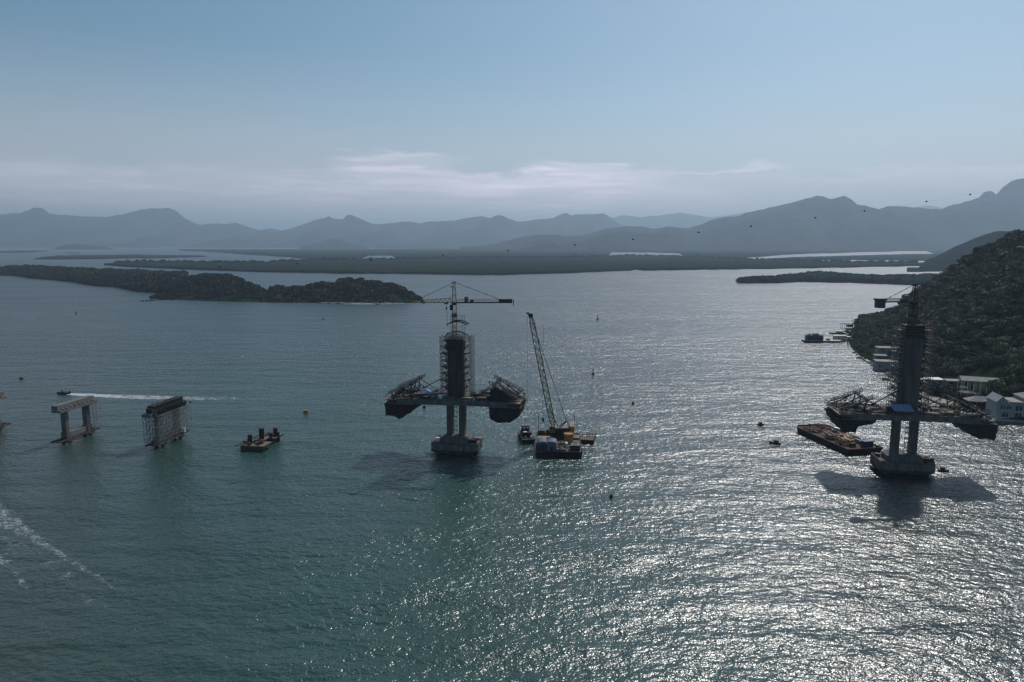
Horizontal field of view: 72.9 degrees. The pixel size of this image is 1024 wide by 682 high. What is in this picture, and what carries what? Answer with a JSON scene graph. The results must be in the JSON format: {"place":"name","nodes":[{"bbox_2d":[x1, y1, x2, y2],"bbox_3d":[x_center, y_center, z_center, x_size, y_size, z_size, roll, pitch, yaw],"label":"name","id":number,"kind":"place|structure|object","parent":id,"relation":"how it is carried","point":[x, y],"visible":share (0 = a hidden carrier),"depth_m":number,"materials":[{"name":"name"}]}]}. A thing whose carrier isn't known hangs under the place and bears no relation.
{"place":"outdoors","nodes":[
{"label":"outdoors","id":0,"kind":"place"},
{"bbox_2d":[53,244,111,248],"bbox_3d":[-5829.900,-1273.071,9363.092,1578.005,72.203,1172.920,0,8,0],"label":"foothill","id":1,"kind":"structure","parent":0,"point":[78,246],"depth_m":9138.43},
{"bbox_2d":[0,270,170,292],"bbox_3d":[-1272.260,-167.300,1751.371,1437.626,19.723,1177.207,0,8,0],"label":"island","id":2,"kind":"structure","parent":0,"point":[118,286],"depth_m":1455.16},
{"bbox_2d":[0,264,188,291],"bbox_3d":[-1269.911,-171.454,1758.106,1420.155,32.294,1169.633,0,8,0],"label":"peninsula forest","id":3,"kind":"object","parent":2,"relation":"on","point":[142,279],"visible":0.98,"depth_m":1549.32,"materials":[{"name":"green plant"}]},
{"bbox_2d":[0,207,262,247],"bbox_3d":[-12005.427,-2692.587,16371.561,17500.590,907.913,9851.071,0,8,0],"label":"mountains","id":4,"kind":"structure","parent":0,"point":[34,227],"depth_m":14033.69,"materials":[{"name":"stone"}]},
{"bbox_2d":[220,239,279,247],"bbox_3d":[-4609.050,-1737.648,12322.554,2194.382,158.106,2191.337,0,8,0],"label":"foothill","id":5,"kind":"structure","parent":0,"point":[249,243],"depth_m":11784.16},
{"bbox_2d":[153,282,416,302],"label":"island","id":6,"kind":"structure","parent":0,"point":[392,296],"depth_m":1065.23,"materials":[{"name":"plant"}]},
{"bbox_2d":[149,272,423,302],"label":"island forest","id":7,"kind":"object","parent":6,"relation":"on","point":[203,283],"visible":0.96,"depth_m":1111.13,"materials":[{"name":"green plant"}]},
{"bbox_2d":[299,238,366,248],"bbox_3d":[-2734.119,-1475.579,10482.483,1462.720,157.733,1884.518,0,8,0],"label":"foothill","id":8,"kind":"structure","parent":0,"point":[332,243],"depth_m":10103.06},
{"bbox_2d":[318,302,396,303],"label":"beach","id":9,"kind":"structure","parent":0,"point":[351,303],"depth_m":1028.44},
{"bbox_2d":[373,243,462,247],"bbox_3d":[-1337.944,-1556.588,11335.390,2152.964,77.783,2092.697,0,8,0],"label":"foothill","id":10,"kind":"structure","parent":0,"point":[396,245],"depth_m":10871.83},
{"bbox_2d":[252,213,624,247],"bbox_3d":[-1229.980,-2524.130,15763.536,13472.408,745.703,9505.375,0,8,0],"label":"mountains","id":11,"kind":"structure","parent":0,"point":[471,231],"depth_m":13376.09,"materials":[{"name":"stone"}]},
{"bbox_2d":[0,247,1023,681],"bbox_3d":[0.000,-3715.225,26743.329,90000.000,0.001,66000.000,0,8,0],"label":"water","id":12,"kind":"structure","parent":0,"point":[344,529],"depth_m":245.08,"materials":[{"name":"liquid"}]},
{"bbox_2d":[0,392,10,429],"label":"portal pier","id":13,"kind":"structure","parent":12,"relation":"in","point":[3,424],"depth_m":336.81,"materials":[{"name":"concrete"}]},
{"bbox_2d":[0,250,43,252],"bbox_3d":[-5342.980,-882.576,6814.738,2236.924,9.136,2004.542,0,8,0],"label":"mangrove island","id":14,"kind":"structure","parent":12,"relation":"in","point":[28,251],"depth_m":6390.23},
{"bbox_2d":[57,390,70,393],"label":"speedboat","id":15,"kind":"object","parent":12,"relation":"on","point":[64,392],"visible":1,"depth_m":415.04,"materials":[{"name":"grey metal"}]},
{"bbox_2d":[50,395,101,443],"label":"portal pier","id":16,"kind":"structure","parent":12,"relation":"in","point":[67,433],"depth_m":318.90,"materials":[{"name":"concrete"}]},
{"bbox_2d":[34,254,206,259],"bbox_3d":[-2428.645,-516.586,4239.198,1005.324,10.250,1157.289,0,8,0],"label":"mangrove island","id":17,"kind":"structure","parent":12,"relation":"in","point":[105,256],"depth_m":4098.52,"materials":[{"name":"plant"}]},
{"bbox_2d":[66,393,213,399],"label":"boat wake","id":18,"kind":"object","parent":12,"relation":"on","point":[95,395],"visible":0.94,"depth_m":408.54,"materials":[{"name":"white liquid"}]},
{"bbox_2d":[141,395,191,446],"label":"portal pier","id":19,"kind":"structure","parent":12,"relation":"in","point":[156,411],"depth_m":310.93,"materials":[{"name":"concrete"}]},
{"bbox_2d":[235,427,283,450],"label":"barge","id":20,"kind":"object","parent":12,"relation":"in","point":[262,441],"depth_m":306.62,"materials":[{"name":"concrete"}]},
{"bbox_2d":[396,333,513,455],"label":"bridge pylon","id":21,"kind":"object","parent":12,"relation":"in","point":[451,441],"visible":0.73,"depth_m":294.82,"materials":[{"name":"concrete"}]},
{"bbox_2d":[384,374,439,418],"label":"form traveller","id":22,"kind":"object","parent":21,"relation":"on","point":[395,408],"visible":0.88,"depth_m":293.71,"materials":[{"name":"metal"}]},
{"bbox_2d":[418,388,432,398],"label":"canopy tent","id":23,"kind":"object","parent":21,"relation":"on","point":[426,391],"visible":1,"depth_m":291.79,"materials":[{"name":"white fabric"}]},
{"bbox_2d":[439,334,474,396],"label":"pylon scaffold","id":24,"kind":"object","parent":21,"relation":"on","point":[471,353],"visible":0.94,"depth_m":295.30,"materials":[{"name":"metal"}]},
{"bbox_2d":[444,315,469,338],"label":"arched platform","id":25,"kind":"structure","parent":21,"relation":"on","point":[462,323],"depth_m":291.96,"materials":[{"name":"metal"}]},
{"bbox_2d":[403,282,513,336],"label":"tower crane","id":26,"kind":"object","parent":21,"relation":"on","point":[465,300],"visible":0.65,"depth_m":295.60,"materials":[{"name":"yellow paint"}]},
{"bbox_2d":[474,375,526,422],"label":"form traveller","id":27,"kind":"object","parent":21,"relation":"on","point":[513,410],"visible":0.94,"depth_m":287.02,"materials":[{"name":"metal"}]},
{"bbox_2d":[104,254,922,274],"bbox_3d":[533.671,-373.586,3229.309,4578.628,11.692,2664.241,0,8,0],"label":"mangrove forest","id":28,"kind":"object","parent":12,"relation":"in","point":[488,266],"visible":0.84,"depth_m":2493.76,"materials":[{"name":"plant"}]},
{"bbox_2d":[518,420,534,443],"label":"push boat","id":29,"kind":"object","parent":12,"relation":"on","point":[525,436],"visible":1,"depth_m":316.29,"materials":[{"name":"metal"}]},
{"bbox_2d":[535,413,582,457],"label":"crane barge","id":30,"kind":"object","parent":12,"relation":"on","point":[552,454],"visible":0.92,"depth_m":293.24,"materials":[{"name":"black metal"}]},
{"bbox_2d":[538,429,544,434],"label":"rusty winch block","id":31,"kind":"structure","parent":30,"relation":"on","point":[541,432],"depth_m":318.91,"materials":[{"name":"metal"}]},
{"bbox_2d":[537,437,546,449],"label":"site shed","id":32,"kind":"structure","parent":30,"relation":"on","point":[541,443],"depth_m":295.50,"materials":[{"name":"blue paint"}]},
{"bbox_2d":[527,312,574,439],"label":"crawler crane","id":33,"kind":"object","parent":30,"relation":"on","point":[557,432],"visible":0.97,"depth_m":310.34,"materials":[{"name":"metal"}]},
{"bbox_2d":[547,438,556,450],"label":"site shed","id":34,"kind":"structure","parent":30,"relation":"on","point":[551,444],"depth_m":294.43,"materials":[{"name":"metal"}]},
{"bbox_2d":[564,432,573,442],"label":"round tank","id":35,"kind":"object","parent":30,"relation":"on","point":[568,437],"visible":0.98,"depth_m":306.16,"materials":[{"name":"metal"}]},
{"bbox_2d":[570,444,579,450],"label":"steel box","id":36,"kind":"object","parent":30,"relation":"on","point":[575,447],"visible":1,"depth_m":294.76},
{"bbox_2d":[573,435,579,440],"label":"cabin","id":37,"kind":"object","parent":30,"relation":"on","point":[576,437],"visible":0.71,"depth_m":310.30,"materials":[{"name":"white metal"}]},
{"bbox_2d":[179,248,947,258],"bbox_3d":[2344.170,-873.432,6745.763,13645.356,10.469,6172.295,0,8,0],"label":"mangrove forest","id":38,"kind":"object","parent":12,"relation":"in","point":[337,253],"visible":0.63,"depth_m":5691.61,"materials":[{"name":"plant"}]},
{"bbox_2d":[579,432,595,443],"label":"mooring pontoon","id":39,"kind":"object","parent":12,"relation":"on","point":[587,439],"visible":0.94,"depth_m":313.35,"materials":[{"name":"metal"}]},
{"bbox_2d":[769,440,780,444],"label":"boat","id":40,"kind":"object","parent":12,"relation":"on","point":[775,442],"visible":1,"depth_m":312.43,"materials":[{"name":"metal"}]},
{"bbox_2d":[801,332,842,342],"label":"ferry boat","id":41,"kind":"object","parent":12,"relation":"on","point":[816,337],"visible":1,"depth_m":629.82,"materials":[{"name":"blue paint"}]},
{"bbox_2d":[736,270,937,284],"bbox_3d":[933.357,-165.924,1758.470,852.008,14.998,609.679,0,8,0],"label":"mangrove spit","id":42,"kind":"structure","parent":12,"relation":"in","point":[904,281],"depth_m":1563.55,"materials":[{"name":"plant"}]},
{"bbox_2d":[736,271,933,282],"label":"mangrove forest","id":43,"kind":"object","parent":42,"relation":"on","point":[810,277],"visible":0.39,"depth_m":1576.00,"materials":[{"name":"plant"}]},
{"bbox_2d":[829,329,845,333],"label":"landing pontoon","id":44,"kind":"object","parent":12,"relation":"on","point":[838,332],"visible":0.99,"depth_m":687.29,"materials":[{"name":"white paint"}]},
{"bbox_2d":[830,335,846,340],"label":"work boat","id":45,"kind":"object","parent":12,"relation":"on","point":[840,337],"visible":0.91,"depth_m":636.95,"materials":[{"name":"white paint"}]},
{"bbox_2d":[797,423,882,454],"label":"cargo barge","id":46,"kind":"object","parent":12,"relation":"on","point":[847,449],"visible":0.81,"depth_m":307.70,"materials":[{"name":"metal"}]},
{"bbox_2d":[803,425,818,429],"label":"material heap","id":47,"kind":"object","parent":46,"relation":"on","point":[806,426],"visible":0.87,"depth_m":328.72,"materials":[{"name":"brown wood"}]},
{"bbox_2d":[806,428,822,432],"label":"material heap","id":48,"kind":"object","parent":46,"relation":"on","point":[814,430],"visible":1,"depth_m":324.53,"materials":[{"name":"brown wood"}]},
{"bbox_2d":[814,424,829,429],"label":"material heap","id":49,"kind":"object","parent":46,"relation":"on","point":[821,426],"visible":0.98,"depth_m":330.87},
{"bbox_2d":[821,429,838,436],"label":"material heap","id":50,"kind":"object","parent":46,"relation":"on","point":[828,432],"visible":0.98,"depth_m":319.26,"materials":[{"name":"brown wood"}]},
{"bbox_2d":[822,435,842,439],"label":"material heap","id":51,"kind":"object","parent":46,"relation":"on","point":[830,437],"visible":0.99,"depth_m":312.11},
{"bbox_2d":[825,427,839,432],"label":"material heap","id":52,"kind":"object","parent":46,"relation":"on","point":[832,430],"visible":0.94,"depth_m":324.87,"materials":[{"name":"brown wood"}]},
{"bbox_2d":[834,439,850,445],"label":"material heap","id":53,"kind":"object","parent":46,"relation":"on","point":[842,442],"visible":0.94,"depth_m":304.88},
{"bbox_2d":[835,433,853,438],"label":"material heap","id":54,"kind":"object","parent":46,"relation":"on","point":[847,435],"visible":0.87,"depth_m":314.58,"materials":[{"name":"yellow paint"}]},
{"bbox_2d":[838,436,853,441],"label":"material heap","id":55,"kind":"object","parent":46,"relation":"on","point":[846,438],"visible":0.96,"depth_m":309.02,"materials":[{"name":"grey metal"}]},
{"bbox_2d":[860,439,873,446],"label":"container","id":56,"kind":"object","parent":46,"relation":"on","point":[867,443],"visible":1,"depth_m":300.29,"materials":[{"name":"metal"}]},
{"bbox_2d":[840,323,852,327],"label":"boat shed","id":57,"kind":"object","parent":12,"relation":"in","point":[848,325],"visible":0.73,"depth_m":732.76,"materials":[{"name":"metal"}]},
{"bbox_2d":[770,254,938,260],"bbox_3d":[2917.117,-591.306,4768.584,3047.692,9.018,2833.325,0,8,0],"label":"mangrove forest","id":58,"kind":"object","parent":12,"relation":"in","point":[911,257],"visible":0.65,"depth_m":3861.46,"materials":[{"name":"plant"}]},
{"bbox_2d":[839,318,980,475],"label":"bridge pylon","id":59,"kind":"object","parent":12,"relation":"in","point":[893,458],"visible":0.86,"depth_m":268.93,"materials":[{"name":"concrete"}]},
{"bbox_2d":[824,388,889,432],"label":"form traveller","id":60,"kind":"object","parent":59,"relation":"on","point":[836,413],"visible":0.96,"depth_m":269.23,"materials":[{"name":"metal"}]},
{"bbox_2d":[889,404,913,415],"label":"canopy tent","id":61,"kind":"object","parent":59,"relation":"on","point":[903,407],"visible":1,"depth_m":265.61,"materials":[{"name":"blue fabric"}]},
{"bbox_2d":[886,324,937,411],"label":"pylon scaffold","id":62,"kind":"object","parent":59,"relation":"on","point":[923,369],"visible":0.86,"depth_m":268.84,"materials":[{"name":"metal"}]},
{"bbox_2d":[924,458,933,463],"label":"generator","id":63,"kind":"object","parent":59,"relation":"on","point":[926,460],"visible":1,"depth_m":269.27,"materials":[{"name":"metal"}]},
{"bbox_2d":[922,411,939,415],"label":"timber stack","id":64,"kind":"object","parent":59,"relation":"on","point":[927,413],"visible":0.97,"depth_m":264.46,"materials":[{"name":"brown wood"}]},
{"bbox_2d":[873,283,1023,323],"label":"tower crane","id":65,"kind":"object","parent":59,"relation":"on","point":[880,302],"visible":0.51,"depth_m":269.64,"materials":[{"name":"metal"}]},
{"bbox_2d":[924,391,998,439],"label":"form traveller","id":66,"kind":"object","parent":59,"relation":"on","point":[985,428],"visible":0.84,"depth_m":261.54,"materials":[{"name":"metal"}]},
{"bbox_2d":[941,411,954,415],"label":"formwork panel stack","id":67,"kind":"object","parent":66,"relation":"on","point":[949,413],"visible":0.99,"depth_m":263.69,"materials":[{"name":"brown wood"}]},
{"bbox_2d":[964,413,978,416],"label":"timber stack","id":68,"kind":"object","parent":59,"relation":"on","point":[973,414],"visible":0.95,"depth_m":262.04,"materials":[{"name":"brown wood"}]},
{"bbox_2d":[847,233,1023,420],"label":"headland","id":69,"kind":"structure","parent":12,"relation":"in","point":[982,371],"depth_m":458.17,"materials":[{"name":"plant"}]},
{"bbox_2d":[851,318,863,330],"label":"palm tree","id":70,"kind":"object","parent":69,"relation":"on","point":[856,320],"visible":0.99,"depth_m":674.41,"materials":[{"name":"green plant"}]},
{"bbox_2d":[873,354,886,358],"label":"house","id":71,"kind":"structure","parent":69,"relation":"on","point":[878,355],"depth_m":529.81,"materials":[{"name":"white concrete"}]},
{"bbox_2d":[873,359,897,370],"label":"house","id":72,"kind":"structure","parent":69,"relation":"on","point":[880,364],"depth_m":489.48,"materials":[{"name":"white"}]},
{"bbox_2d":[875,346,898,353],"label":"house","id":73,"kind":"structure","parent":69,"relation":"on","point":[882,349],"depth_m":545.93,"materials":[{"name":"white concrete"}]},
{"bbox_2d":[921,377,943,386],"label":"house","id":74,"kind":"structure","parent":69,"relation":"on","point":[937,380],"depth_m":426.72,"materials":[{"name":"white paint"}]},
{"bbox_2d":[846,229,1023,353],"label":"headland forest","id":75,"kind":"object","parent":69,"relation":"on","point":[994,276],"visible":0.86,"depth_m":581.54,"materials":[{"name":"green plant"}]},
{"bbox_2d":[928,383,943,393],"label":"leafy tree","id":76,"kind":"object","parent":69,"relation":"on","point":[935,388],"visible":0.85,"depth_m":408.23,"materials":[{"name":"green plant"}]},
{"bbox_2d":[937,329,945,337],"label":"jungle tree","id":77,"kind":"object","parent":69,"relation":"on","point":[940,333],"visible":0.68,"depth_m":500.29,"materials":[{"name":"green plant"}]},
{"bbox_2d":[936,340,955,349],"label":"jungle tree","id":78,"kind":"object","parent":69,"relation":"on","point":[948,344],"visible":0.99,"depth_m":473.65,"materials":[{"name":"green plant"}]},
{"bbox_2d":[939,387,959,396],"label":"leafy tree","id":79,"kind":"object","parent":69,"relation":"on","point":[951,391],"visible":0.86,"depth_m":399.64,"materials":[{"name":"green plant"}]},
{"bbox_2d":[942,378,960,386],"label":"house","id":80,"kind":"structure","parent":69,"relation":"on","point":[950,382],"depth_m":414.75,"materials":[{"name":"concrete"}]},
{"bbox_2d":[949,364,965,371],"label":"jungle tree","id":81,"kind":"object","parent":69,"relation":"on","point":[953,367],"visible":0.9,"depth_m":440.91,"materials":[{"name":"green plant"}]},
{"bbox_2d":[949,318,968,326],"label":"jungle tree","id":82,"kind":"object","parent":69,"relation":"on","point":[956,321],"visible":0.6,"depth_m":502.08,"materials":[{"name":"green plant"}]},
{"bbox_2d":[953,391,965,399],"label":"leafy tree","id":83,"kind":"object","parent":69,"relation":"on","point":[956,394],"visible":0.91,"depth_m":392.16,"materials":[{"name":"green plant"}]},
{"bbox_2d":[954,345,971,350],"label":"jungle tree","id":84,"kind":"object","parent":69,"relation":"on","point":[965,347],"visible":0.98,"depth_m":461.33,"materials":[{"name":"green plant"}]},
{"bbox_2d":[961,363,978,369],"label":"jungle tree","id":85,"kind":"object","parent":69,"relation":"on","point":[969,366],"visible":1,"depth_m":434.64,"materials":[{"name":"green plant"}]},
{"bbox_2d":[966,318,978,323],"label":"jungle tree","id":86,"kind":"object","parent":69,"relation":"on","point":[969,320],"visible":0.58,"depth_m":490.71,"materials":[{"name":"green plant"}]},
{"bbox_2d":[963,396,986,406],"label":"boathouse","id":87,"kind":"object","parent":69,"relation":"on","point":[977,399],"visible":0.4,"depth_m":377.08,"materials":[{"name":"grey wood"}]},
{"bbox_2d":[968,305,985,316],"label":"jungle tree","id":88,"kind":"object","parent":69,"relation":"on","point":[974,311],"visible":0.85,"depth_m":498.52,"materials":[{"name":"green plant"}]},
{"bbox_2d":[957,376,999,395],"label":"pavilion","id":89,"kind":"structure","parent":69,"relation":"on","point":[974,379],"depth_m":390.08,"materials":[{"name":"white paint"}]},
{"bbox_2d":[973,319,988,324],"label":"jungle tree","id":90,"kind":"object","parent":69,"relation":"on","point":[982,321],"visible":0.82,"depth_m":480.82,"materials":[{"name":"green plant"}]},
{"bbox_2d":[984,336,1005,347],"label":"jungle tree","id":91,"kind":"object","parent":69,"relation":"on","point":[991,341],"visible":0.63,"depth_m":441.55,"materials":[{"name":"green plant"}]},
{"bbox_2d":[986,378,1007,392],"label":"leafy tree","id":92,"kind":"object","parent":69,"relation":"on","point":[996,385],"visible":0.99,"depth_m":378.96,"materials":[{"name":"green plant"}]},
{"bbox_2d":[986,392,1023,417],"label":"arched house","id":93,"kind":"structure","parent":69,"relation":"on","point":[1005,407],"depth_m":353.29,"materials":[{"name":"paint"}]},
{"bbox_2d":[1015,405,1021,411],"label":"window","id":94,"kind":"structure","parent":93,"relation":"in","point":[1018,408],"depth_m":351.48,"materials":[{"name":"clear glass"}]},
{"bbox_2d":[995,335,1014,342],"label":"jungle tree","id":95,"kind":"object","parent":69,"relation":"on","point":[1008,339],"visible":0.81,"depth_m":439.85,"materials":[{"name":"green plant"}]},
{"bbox_2d":[992,370,1019,383],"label":"leafy tree","id":96,"kind":"object","parent":69,"relation":"on","point":[1004,376],"visible":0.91,"depth_m":389.30,"materials":[{"name":"green plant"}]},
{"bbox_2d":[1003,386,1016,392],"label":"jungle tree","id":97,"kind":"object","parent":69,"relation":"on","point":[1009,389],"visible":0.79,"depth_m":377.75,"materials":[{"name":"green plant"}]},
{"bbox_2d":[1000,353,1023,363],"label":"jungle tree","id":98,"kind":"object","parent":69,"relation":"on","point":[1008,357],"visible":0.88,"depth_m":414.27,"materials":[{"name":"green plant"}]},
{"bbox_2d":[1002,363,1023,377],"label":"leafy tree","id":99,"kind":"object","parent":69,"relation":"on","point":[1018,369],"visible":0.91,"depth_m":391.36,"materials":[{"name":"green plant"}]},
{"bbox_2d":[1005,347,1023,357],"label":"jungle tree","id":100,"kind":"object","parent":69,"relation":"on","point":[1020,352],"visible":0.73,"depth_m":418.15,"materials":[{"name":"green plant"}]},
{"bbox_2d":[1010,384,1021,392],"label":"jungle tree","id":101,"kind":"object","parent":69,"relation":"on","point":[1018,388],"visible":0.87,"depth_m":378.65,"materials":[{"name":"green plant"}]},
{"bbox_2d":[937,467,948,471],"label":"boat","id":102,"kind":"object","parent":12,"relation":"on","point":[941,469],"visible":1,"depth_m":274.92,"materials":[{"name":"metal"}]},
{"bbox_2d":[990,418,1023,424],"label":"wharf","id":103,"kind":"structure","parent":12,"relation":"in","point":[1008,421],"depth_m":347.47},
{"bbox_2d":[0,0,1023,229],"label":"sky","id":104,"kind":"structure","parent":0,"point":[255,114],"materials":[{"name":"blue"}]},
{"bbox_2d":[97,187,1010,269],"bbox_3d":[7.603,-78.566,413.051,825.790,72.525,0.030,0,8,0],"label":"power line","id":105,"kind":"object","parent":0,"point":[556,246],"visible":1,"depth_m":416.36,"materials":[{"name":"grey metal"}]},
{"bbox_2d":[459,178,1023,250],"bbox_3d":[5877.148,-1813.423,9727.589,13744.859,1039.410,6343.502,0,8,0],"label":"mountains","id":106,"kind":"structure","parent":0,"point":[849,224],"depth_m":8099.12,"materials":[{"name":"stone"}]},
{"bbox_2d":[612,205,942,228],"bbox_3d":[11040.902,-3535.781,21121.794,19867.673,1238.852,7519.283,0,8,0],"label":"mountains","id":107,"kind":"structure","parent":0,"point":[681,220],"depth_m":20640.15,"materials":[{"name":"stone"}]},
{"bbox_2d":[892,384,961,405],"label":"shore","id":108,"kind":"structure","parent":0,"point":[935,398],"depth_m":398.34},
{"bbox_2d":[907,230,1022,271],"bbox_3d":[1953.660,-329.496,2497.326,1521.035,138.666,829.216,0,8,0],"label":"wooded hill","id":109,"kind":"structure","parent":0,"point":[941,262],"depth_m":2373.35,"materials":[{"name":"plant"}]},
{"bbox_2d":[959,379,973,385],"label":"jungle tree","id":110,"kind":"object","parent":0,"point":[965,383],"visible":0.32,"depth_m":404.45,"materials":[{"name":"green plant"}]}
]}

